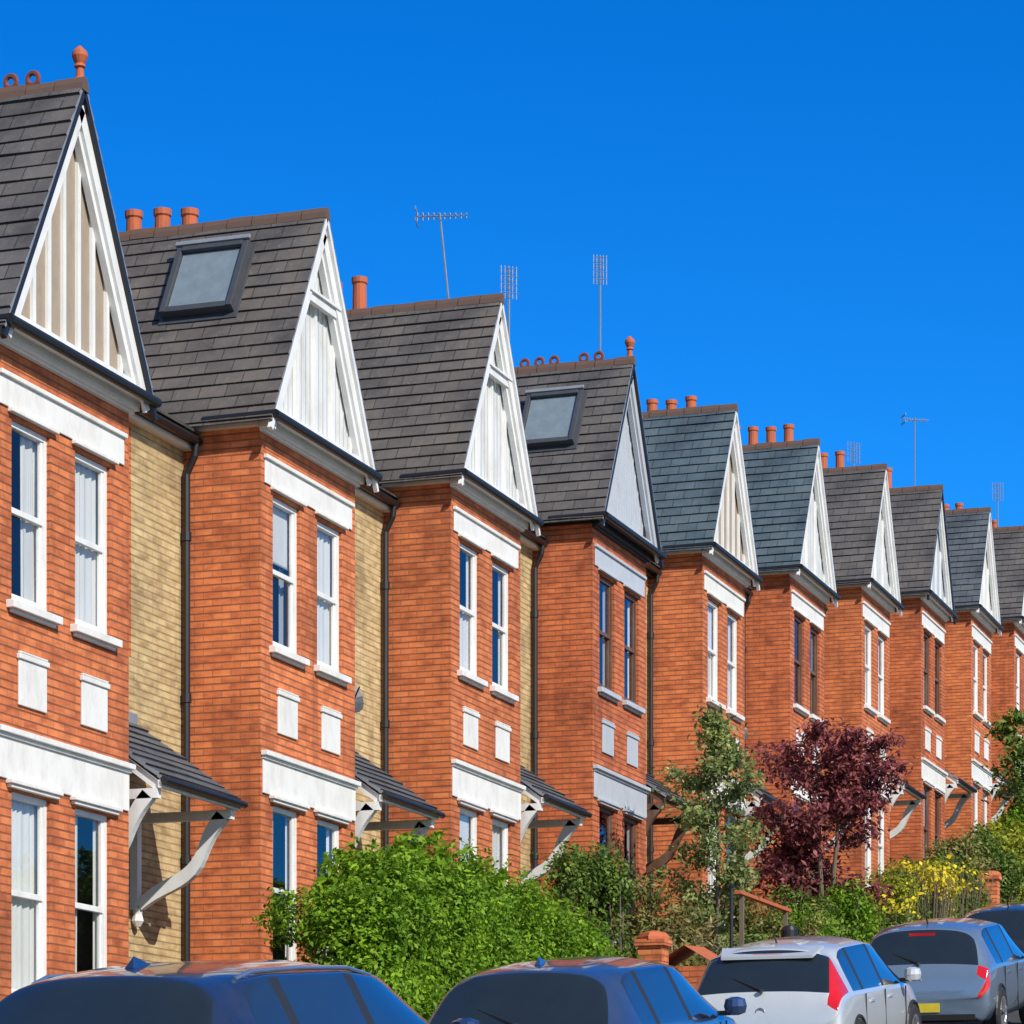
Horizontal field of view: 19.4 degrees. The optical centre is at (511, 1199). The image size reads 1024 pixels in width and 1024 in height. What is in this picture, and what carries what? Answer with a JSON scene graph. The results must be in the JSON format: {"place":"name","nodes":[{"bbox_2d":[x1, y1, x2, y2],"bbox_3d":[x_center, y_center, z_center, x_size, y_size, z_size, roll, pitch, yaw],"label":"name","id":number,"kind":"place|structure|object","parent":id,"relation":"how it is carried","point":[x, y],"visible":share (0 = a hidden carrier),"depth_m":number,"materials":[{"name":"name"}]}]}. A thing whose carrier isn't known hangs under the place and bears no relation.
{"place":"outdoors","nodes":[
{"label":"outdoors","id":0,"kind":"place"},
{"bbox_2d":[0,0,1023,526],"label":"sky","id":1,"kind":"structure","parent":0,"point":[808,215],"materials":[{"name":"blue"}]},
{"bbox_2d":[734,890,790,945],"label":"handrail","id":2,"kind":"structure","parent":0,"point":[744,894],"depth_m":44.09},
{"bbox_2d":[922,1010,1022,1023],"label":"road","id":3,"kind":"structure","parent":0,"point":[1013,1017],"depth_m":41.90,"materials":[{"name":"asphalt"}]},
{"bbox_2d":[0,956,479,1023],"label":"parked car","id":4,"kind":"object","parent":3,"relation":"on","point":[135,990],"visible":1,"depth_m":17.86,"materials":[{"name":"blue paint"}]},
{"bbox_2d":[428,956,746,1023],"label":"parked car","id":5,"kind":"object","parent":3,"relation":"on","point":[596,990],"visible":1,"depth_m":24.91,"materials":[{"name":"blue paint"}]},
{"bbox_2d":[695,929,921,1023],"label":"parked car","id":6,"kind":"object","parent":3,"relation":"on","point":[814,979],"visible":0.88,"depth_m":31.94,"materials":[{"name":"silver paint"}]},
{"bbox_2d":[869,913,1023,1023],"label":"parked car","id":7,"kind":"object","parent":3,"relation":"on","point":[971,969],"visible":0.66,"depth_m":37.90,"materials":[{"name":"paint"}]},
{"bbox_2d":[964,897,1023,952],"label":"parked car","id":8,"kind":"object","parent":3,"relation":"on","point":[1008,916],"visible":0.14,"depth_m":45.43,"materials":[{"name":"black paint"}]},
{"bbox_3d":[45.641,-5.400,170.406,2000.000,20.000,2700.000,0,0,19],"label":"ground","id":9,"kind":"structure","parent":0,"visible":0},
{"bbox_2d":[0,344,183,1000],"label":"walls","id":10,"kind":"structure","parent":9,"relation":"on","point":[140,671],"depth_m":29.84,"materials":[{"name":"red brick"}]},
{"bbox_2d":[11,430,97,988],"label":"curtains","id":11,"kind":"object","parent":10,"relation":"attached to","point":[23,815],"visible":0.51,"depth_m":28.98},
{"bbox_2d":[11,420,106,992],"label":"window frames","id":12,"kind":"structure","parent":10,"relation":"attached to","point":[100,549],"depth_m":28.59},
{"bbox_2d":[0,368,135,815],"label":"stone dressings","id":13,"kind":"structure","parent":10,"relation":"attached to","point":[32,763],"depth_m":28.73,"materials":[{"name":"stone"}]},
{"bbox_2d":[0,76,200,434],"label":"roof","id":14,"kind":"structure","parent":10,"relation":"on","point":[38,122],"depth_m":28.50,"materials":[{"name":"grey tile"}]},
{"bbox_2d":[1,46,149,412],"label":"gable","id":15,"kind":"structure","parent":14,"relation":"attached to","point":[73,295],"depth_m":28.95,"materials":[{"name":"white paint"}]},
{"bbox_2d":[0,313,202,960],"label":"eaves and gutters","id":16,"kind":"object","parent":10,"relation":"attached to","point":[34,344],"visible":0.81,"depth_m":30.07,"materials":[{"name":"white paint"}]},
{"bbox_2d":[129,712,247,926],"bbox_3d":[-3.769,-4.090,31.273,1.347,2.300,1.950,0,0,19],"label":"porch canopy","id":17,"kind":"object","parent":10,"relation":"attached to","point":[156,762],"visible":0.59,"depth_m":31.88,"materials":[{"name":"wood"}]},
{"bbox_2d":[184,427,382,962],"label":"walls","id":18,"kind":"structure","parent":9,"relation":"on","point":[239,674],"depth_m":33.42,"materials":[{"name":"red brick"}]},
{"bbox_2d":[118,207,398,499],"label":"roof","id":19,"kind":"structure","parent":18,"relation":"on","point":[239,363],"depth_m":33.98,"materials":[{"name":"grey tile"}]},
{"bbox_2d":[125,207,198,230],"bbox_3d":[-4.712,-11.612,40.375,1.620,3.465,0.800,0,0,19],"label":"chimney","id":20,"kind":"object","parent":19,"relation":"on","point":[161,215],"visible":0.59,"depth_m":40.30,"materials":[{"name":"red ceramic"}]},
{"bbox_2d":[158,233,256,325],"bbox_3d":[-3.495,-10.522,34.337,0.980,1.086,0.654,0,0,19],"label":"skylight","id":21,"kind":"object","parent":19,"relation":"on","point":[207,279],"visible":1,"depth_m":34.27,"materials":[{"name":"grey glass"}]},
{"bbox_2d":[268,232,372,485],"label":"gable","id":22,"kind":"structure","parent":19,"relation":"attached to","point":[319,397],"depth_m":34.67,"materials":[{"name":"white paint"}]},
{"bbox_2d":[184,409,399,851],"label":"eaves and gutters","id":23,"kind":"object","parent":18,"relation":"attached to","point":[304,441],"visible":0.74,"depth_m":35.37,"materials":[{"name":"white paint"}]},
{"bbox_2d":[273,506,331,963],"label":"curtains","id":24,"kind":"object","parent":18,"relation":"attached to","point":[280,636],"visible":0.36,"depth_m":34.59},
{"bbox_2d":[273,497,338,960],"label":"window frames","id":25,"kind":"structure","parent":18,"relation":"attached to","point":[291,580],"depth_m":34.21,"materials":[{"name":"wood"}]},
{"bbox_2d":[261,454,360,824],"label":"stone dressings","id":26,"kind":"structure","parent":18,"relation":"attached to","point":[292,783],"depth_m":34.33,"materials":[{"name":"stone"}]},
{"bbox_2d":[355,751,445,846],"bbox_3d":[-1.790,-4.700,36.905,1.347,2.300,1.950,0,0,19],"label":"porch canopy","id":27,"kind":"object","parent":18,"relation":"attached to","point":[378,785],"visible":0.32,"depth_m":36.75,"materials":[{"name":"tile"}]},
{"bbox_2d":[242,811,641,1020],"bbox_3d":[-0.382,-2.312,34.585,2.190,3.764,9.799,0,0,19],"label":"hedge","id":28,"kind":"object","parent":9,"relation":"on","point":[421,942],"visible":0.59,"depth_m":31.13,"materials":[{"name":"green plant"}]},
{"bbox_2d":[312,828,619,953],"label":"leaves","id":29,"kind":"object","parent":28,"relation":"on","point":[440,861],"visible":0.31,"depth_m":32.13,"materials":[{"name":"green plant"}]},
{"bbox_2d":[379,483,532,888],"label":"walls","id":30,"kind":"structure","parent":9,"relation":"on","point":[431,694],"depth_m":39.08,"materials":[{"name":"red brick"}]},
{"bbox_2d":[346,293,545,539],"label":"roof","id":31,"kind":"structure","parent":30,"relation":"on","point":[422,368],"depth_m":39.75,"materials":[{"name":"grey tile"}]},
{"bbox_2d":[341,276,367,308],"bbox_3d":[-2.723,-12.364,46.036,1.620,3.468,0.800,0,0,19],"label":"chimney","id":32,"kind":"object","parent":31,"relation":"on","point":[359,298],"visible":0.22,"depth_m":45.79,"materials":[{"name":"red ceramic"}]},
{"bbox_2d":[458,316,535,530],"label":"gable","id":33,"kind":"structure","parent":31,"relation":"attached to","point":[496,460],"depth_m":40.38,"materials":[{"name":"white paint"}]},
{"bbox_2d":[381,468,547,890],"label":"eaves and gutters","id":34,"kind":"object","parent":30,"relation":"attached to","point":[493,500],"visible":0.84,"depth_m":41.08,"materials":[{"name":"white paint"}]},
{"bbox_2d":[460,551,501,872],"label":"curtains","id":35,"kind":"object","parent":30,"relation":"attached to","point":[465,662],"visible":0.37,"depth_m":40.76,"materials":[{"name":"fabric"}]},
{"bbox_2d":[460,543,507,884],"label":"window frames","id":36,"kind":"structure","parent":30,"relation":"attached to","point":[472,614],"depth_m":39.89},
{"bbox_2d":[451,506,525,822],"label":"stone dressings","id":37,"kind":"structure","parent":30,"relation":"attached to","point":[477,788],"depth_m":40.01,"materials":[{"name":"stone"}]},
{"bbox_2d":[520,765,591,885],"bbox_3d":[0.199,-5.430,42.566,1.347,2.300,1.950,0,0,19],"label":"porch canopy","id":38,"kind":"object","parent":30,"relation":"attached to","point":[539,791],"visible":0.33,"depth_m":42.70,"materials":[{"name":"tile"}]},
{"bbox_2d":[533,524,648,950],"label":"walls","id":39,"kind":"structure","parent":9,"relation":"on","point":[574,707],"depth_m":44.72,"materials":[{"name":"red brick"}]},
{"bbox_2d":[514,356,663,567],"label":"roof","id":40,"kind":"structure","parent":39,"relation":"on","point":[579,479],"depth_m":45.19,"materials":[{"name":"grey tile"}]},
{"bbox_2d":[522,385,587,453],"bbox_3d":[0.593,-11.832,45.519,0.980,1.086,0.654,0,0,19],"label":"skylight","id":41,"kind":"object","parent":40,"relation":"on","point":[552,418],"visible":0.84,"depth_m":45.47,"materials":[{"name":"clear glass"}]},
{"bbox_2d":[604,336,658,562],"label":"gable","id":42,"kind":"structure","parent":40,"relation":"attached to","point":[629,504],"depth_m":46.10,"materials":[{"name":"grey paint"}]},
{"bbox_2d":[540,511,666,912],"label":"eaves and gutters","id":43,"kind":"object","parent":39,"relation":"attached to","point":[625,537],"visible":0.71,"depth_m":46.80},
{"bbox_2d":[599,583,630,927],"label":"window panes","id":44,"kind":"object","parent":39,"relation":"attached to","point":[602,681],"visible":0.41,"depth_m":46.66,"materials":[{"name":"glass"}]},
{"bbox_2d":[599,576,635,941],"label":"window frames","id":45,"kind":"structure","parent":39,"relation":"attached to","point":[607,635],"depth_m":46.20,"materials":[{"name":"wood"}]},
{"bbox_2d":[593,544,650,946],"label":"stone dressings","id":46,"kind":"structure","parent":39,"relation":"attached to","point":[615,791],"depth_m":45.66,"materials":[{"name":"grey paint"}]},
{"bbox_2d":[646,773,693,873],"bbox_3d":[2.188,-6.180,48.227,1.347,2.300,1.950,0,0,19],"label":"porch canopy","id":47,"kind":"object","parent":39,"relation":"attached to","point":[654,810],"visible":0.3,"depth_m":48.39,"materials":[{"name":"wood"}]},
{"bbox_2d":[539,840,642,956],"bbox_3d":[1.005,-3.236,40.245,1.528,3.250,1.810,0,0,19],"label":"shrub","id":48,"kind":"object","parent":9,"relation":"on","point":[581,879],"visible":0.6,"depth_m":39.95,"materials":[{"name":"green plant"}]},
{"bbox_2d":[634,930,672,964],"bbox_3d":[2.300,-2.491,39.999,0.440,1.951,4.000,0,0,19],"label":"brick pillar","id":49,"kind":"structure","parent":9,"relation":"on","point":[653,946],"depth_m":38.49,"materials":[{"name":"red brick"}]},
{"bbox_2d":[613,872,711,965],"bbox_3d":[2.136,-3.408,43.113,1.540,2.593,1.398,0,0,-38],"label":"shrub","id":50,"kind":"object","parent":9,"relation":"on","point":[654,902],"visible":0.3,"depth_m":42.93,"materials":[{"name":"green plant"}]},
{"bbox_2d":[642,912,720,965],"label":"shrub","id":51,"kind":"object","parent":9,"relation":"on","point":[709,933],"depth_m":42.02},
{"bbox_2d":[669,945,717,987],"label":"bin store","id":52,"kind":"structure","parent":9,"relation":"on","point":[692,975],"depth_m":40.24,"materials":[{"name":"brick"}]},
{"bbox_2d":[649,553,744,927],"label":"walls","id":53,"kind":"structure","parent":9,"relation":"on","point":[681,596],"depth_m":50.36,"materials":[{"name":"red brick"}]},
{"bbox_2d":[642,403,759,590],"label":"roof","id":54,"kind":"structure","parent":53,"relation":"on","point":[688,449],"depth_m":51.02,"materials":[{"name":"tile"}]},
{"bbox_2d":[709,422,756,586],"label":"gable","id":55,"kind":"structure","parent":54,"relation":"attached to","point":[733,538],"depth_m":51.76,"materials":[{"name":"white paint"}]},
{"bbox_2d":[663,541,762,745],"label":"eaves and gutters","id":56,"kind":"object","parent":53,"relation":"attached to","point":[730,565],"visible":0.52,"depth_m":51.17,"materials":[{"name":"white paint"}]},
{"bbox_2d":[708,606,731,909],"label":"window panes","id":57,"kind":"object","parent":53,"relation":"attached to","point":[710,627],"visible":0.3,"depth_m":51.19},
{"bbox_2d":[708,599,736,908],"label":"window frames","id":58,"kind":"structure","parent":53,"relation":"attached to","point":[713,652],"depth_m":51.93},
{"bbox_2d":[704,570,745,924],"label":"stone dressings","id":59,"kind":"structure","parent":53,"relation":"attached to","point":[718,590],"depth_m":51.46,"materials":[{"name":"stone"}]},
{"bbox_2d":[745,777,793,862],"bbox_3d":[4.177,-6.970,53.888,1.347,2.300,1.950,0,0,19],"label":"porch canopy","id":60,"kind":"object","parent":53,"relation":"attached to","point":[768,797],"visible":0.16,"depth_m":53.05,"materials":[{"name":"wood"}]},
{"bbox_2d":[648,700,778,953],"bbox_3d":[3.077,-4.998,44.618,2.025,4.867,1.957,0,0,19],"label":"eucalyptus tree","id":61,"kind":"object","parent":9,"relation":"on","point":[720,744],"visible":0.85,"depth_m":44.59,"materials":[{"name":"green plant"}]},
{"bbox_2d":[686,879,782,957],"bbox_3d":[3.510,-3.872,46.677,1.911,2.281,1.941,0,0,19],"label":"shrub","id":62,"kind":"object","parent":9,"relation":"on","point":[754,919],"visible":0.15,"depth_m":46.51,"materials":[{"name":"green plant"}]},
{"bbox_2d":[745,574,823,921],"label":"walls","id":63,"kind":"structure","parent":9,"relation":"on","point":[770,711],"depth_m":56.01,"materials":[{"name":"red brick"}]},
{"bbox_2d":[742,438,837,606],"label":"roof","id":64,"kind":"structure","parent":63,"relation":"on","point":[780,476],"depth_m":56.66,"materials":[{"name":"tile"}]},
{"bbox_2d":[739,424,793,444],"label":"chimney","id":65,"kind":"object","parent":64,"relation":"on","point":[770,433],"visible":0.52,"depth_m":68.36,"materials":[{"name":"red ceramic"}]},
{"bbox_2d":[796,459,834,603],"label":"gable","id":66,"kind":"structure","parent":64,"relation":"attached to","point":[816,559],"depth_m":57.44,"materials":[{"name":"white paint"}]},
{"bbox_2d":[758,564,840,618],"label":"eaves and gutters","id":67,"kind":"object","parent":63,"relation":"attached to","point":[814,585],"visible":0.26,"depth_m":56.71,"materials":[{"name":"white paint"}]},
{"bbox_2d":[794,621,812,880],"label":"window panes","id":68,"kind":"object","parent":63,"relation":"attached to","point":[796,658],"visible":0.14,"depth_m":57.18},
{"bbox_2d":[794,615,816,900],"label":"window frames","id":69,"kind":"structure","parent":63,"relation":"attached to","point":[798,621],"depth_m":56.85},
{"bbox_2d":[791,590,824,903],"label":"stone dressings","id":70,"kind":"structure","parent":63,"relation":"attached to","point":[801,606],"depth_m":56.80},
{"bbox_2d":[760,900,840,936],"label":"shrub","id":71,"kind":"object","parent":9,"relation":"on","point":[799,924],"visible":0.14,"depth_m":47.24,"materials":[{"name":"green plant"}]},
{"bbox_2d":[761,882,857,939],"bbox_3d":[4.705,-4.064,49.093,1.901,2.277,1.858,0,0,19],"label":"shrub","id":72,"kind":"object","parent":9,"relation":"on","point":[794,905],"visible":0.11,"depth_m":49.02,"materials":[{"name":"green plant"}]},
{"bbox_2d":[731,716,914,911],"bbox_3d":[5.302,-5.827,51.151,3.056,4.716,2.859,0,0,0],"label":"purple leaf tree","id":73,"kind":"object","parent":9,"relation":"on","point":[843,802],"visible":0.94,"depth_m":50.89,"materials":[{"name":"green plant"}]},
{"bbox_2d":[815,871,887,942],"bbox_3d":[5.619,-4.415,50.677,1.644,2.171,1.716,0,0,19],"label":"shrub","id":74,"kind":"object","parent":9,"relation":"on","point":[850,908],"visible":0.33,"depth_m":50.35,"materials":[{"name":"green plant"}]},
{"bbox_2d":[824,586,889,884],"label":"walls","id":75,"kind":"structure","parent":9,"relation":"on","point":[845,622],"depth_m":61.68,"materials":[{"name":"red brick"}]},
{"bbox_2d":[822,463,901,616],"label":"roof","id":76,"kind":"structure","parent":75,"relation":"on","point":[854,497],"depth_m":62.30,"materials":[{"name":"grey tile"}]},
{"bbox_2d":[867,480,898,612],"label":"gable","id":77,"kind":"structure","parent":76,"relation":"attached to","point":[883,575],"depth_m":63.10,"materials":[{"name":"white paint"}]},
{"bbox_2d":[835,577,904,613],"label":"eaves and gutters","id":78,"kind":"object","parent":75,"relation":"attached to","point":[880,595],"visible":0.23,"depth_m":62.37,"materials":[{"name":"white paint"}]},
{"bbox_2d":[865,630,879,880],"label":"window panes","id":79,"kind":"object","parent":75,"relation":"attached to","point":[878,711],"visible":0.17,"depth_m":63.60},
{"bbox_2d":[865,625,883,883],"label":"window frames","id":80,"kind":"structure","parent":75,"relation":"attached to","point":[881,678],"depth_m":63.45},
{"bbox_2d":[862,601,892,887],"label":"stone dressings","id":81,"kind":"structure","parent":75,"relation":"attached to","point":[874,618],"depth_m":62.66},
{"bbox_2d":[890,772,926,838],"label":"porch canopy","id":82,"kind":"object","parent":75,"relation":"attached to","point":[911,804],"visible":0.31,"depth_m":65.85,"materials":[{"name":"wood"}]},
{"bbox_2d":[857,862,925,926],"bbox_3d":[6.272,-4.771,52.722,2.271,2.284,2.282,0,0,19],"label":"shrub","id":83,"kind":"object","parent":9,"relation":"on","point":[904,891],"visible":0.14,"depth_m":52.18,"materials":[{"name":"green plant"}]},
{"bbox_2d":[864,853,964,917],"bbox_3d":[7.497,-5.208,55.792,2.315,2.487,2.123,0,0,-39],"label":"shrub","id":84,"kind":"object","parent":9,"relation":"on","point":[935,864],"visible":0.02,"depth_m":55.71,"materials":[{"name":"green plant"}]},
{"bbox_2d":[890,598,944,873],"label":"walls","id":85,"kind":"structure","parent":9,"relation":"on","point":[910,718],"depth_m":67.31,"materials":[{"name":"red brick"}]},
{"bbox_2d":[889,484,955,624],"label":"roof","id":86,"kind":"structure","parent":85,"relation":"on","point":[915,511],"depth_m":67.96,"materials":[{"name":"grey tile"}]},
{"bbox_2d":[926,503,953,621],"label":"gable","id":87,"kind":"structure","parent":86,"relation":"attached to","point":[940,585],"depth_m":68.90,"materials":[{"name":"white paint"}]},
{"bbox_2d":[900,589,957,621],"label":"eaves and gutters","id":88,"kind":"object","parent":85,"relation":"attached to","point":[939,607],"visible":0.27,"depth_m":68.03,"materials":[{"name":"white paint"}]},
{"bbox_2d":[924,633,939,858],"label":"window frames","id":89,"kind":"structure","parent":85,"relation":"attached to","point":[937,681],"depth_m":68.17,"materials":[{"name":"wood"}]},
{"bbox_2d":[921,611,947,794],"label":"stone dressings","id":90,"kind":"structure","parent":85,"relation":"attached to","point":[933,775],"depth_m":68.28,"materials":[{"name":"stone"}]},
{"bbox_2d":[945,769,976,828],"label":"porch canopy","id":91,"kind":"object","parent":85,"relation":"attached to","point":[963,785],"visible":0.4,"depth_m":71.49,"materials":[{"name":"wood"}]},
{"bbox_2d":[873,848,985,917],"bbox_3d":[8.073,-5.529,57.692,2.270,2.503,2.096,0,0,-3],"label":"shrub","id":92,"kind":"object","parent":9,"relation":"on","point":[969,900],"visible":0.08,"depth_m":57.47,"materials":[{"name":"green plant"}]},
{"bbox_2d":[923,828,1007,886],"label":"shrub","id":93,"kind":"object","parent":9,"relation":"on","point":[959,847],"visible":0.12,"depth_m":61.66,"materials":[{"name":"green plant"}]},
{"bbox_2d":[945,611,990,843],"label":"walls","id":94,"kind":"structure","parent":9,"relation":"on","point":[962,724],"depth_m":72.96,"materials":[{"name":"red brick"}]},
{"bbox_2d":[945,507,1001,635],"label":"roof","id":95,"kind":"structure","parent":94,"relation":"on","point":[967,531],"depth_m":73.61,"materials":[{"name":"tile"}]},
{"bbox_2d":[976,522,998,632],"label":"gable","id":96,"kind":"structure","parent":95,"relation":"attached to","point":[988,601],"depth_m":74.56,"materials":[{"name":"white paint"}]},
{"bbox_2d":[954,604,1003,633],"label":"eaves and gutters","id":97,"kind":"object","parent":94,"relation":"attached to","point":[986,619],"visible":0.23,"depth_m":73.74,"materials":[{"name":"white paint"}]},
{"bbox_2d":[974,644,986,834],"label":"window frames","id":98,"kind":"structure","parent":94,"relation":"attached to","point":[984,717],"depth_m":73.85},
{"bbox_2d":[971,624,992,793],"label":"stone dressings","id":99,"kind":"structure","parent":94,"relation":"attached to","point":[979,774],"depth_m":73.90,"materials":[{"name":"stone"}]},
{"bbox_2d":[979,870,1001,905],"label":"garden wall","id":100,"kind":"structure","parent":9,"relation":"on","point":[995,891],"depth_m":61.11,"materials":[{"name":"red brick"}]},
{"bbox_2d":[963,821,1023,902],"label":"shrub","id":101,"kind":"object","parent":9,"relation":"on","point":[1012,879],"visible":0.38,"depth_m":63.47,"materials":[{"name":"green plant"}]},
{"bbox_2d":[964,702,1023,825],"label":"garden tree","id":102,"kind":"object","parent":9,"relation":"on","point":[1006,730],"visible":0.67,"depth_m":69.94,"materials":[{"name":"green plant"}]},
{"bbox_2d":[975,818,1023,901],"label":"shrub","id":103,"kind":"object","parent":9,"relation":"on","point":[1008,838],"visible":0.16,"depth_m":64.99,"materials":[{"name":"green plant"}]},
{"bbox_2d":[991,622,1023,823],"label":"walls","id":104,"kind":"structure","parent":9,"relation":"on","point":[1004,650],"depth_m":78.61,"materials":[{"name":"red brick"}]},
{"bbox_2d":[992,525,1023,624],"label":"roof","id":105,"kind":"structure","parent":104,"relation":"on","point":[1008,542],"depth_m":79.17,"materials":[{"name":"grey tile"}]},
{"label":"pavement","id":106,"kind":"structure","parent":0,"visible":0},
{"bbox_2d":[894,857,968,919],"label":"flowering plant","id":107,"kind":"object","parent":106,"relation":"on","point":[935,884],"visible":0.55,"depth_m":53.48,"materials":[{"name":"yellow plant"}]},
{"bbox_2d":[944,855,993,917],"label":"flowering plant","id":108,"kind":"object","parent":106,"relation":"on","point":[982,881],"visible":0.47,"depth_m":56.93,"materials":[{"name":"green plant"}]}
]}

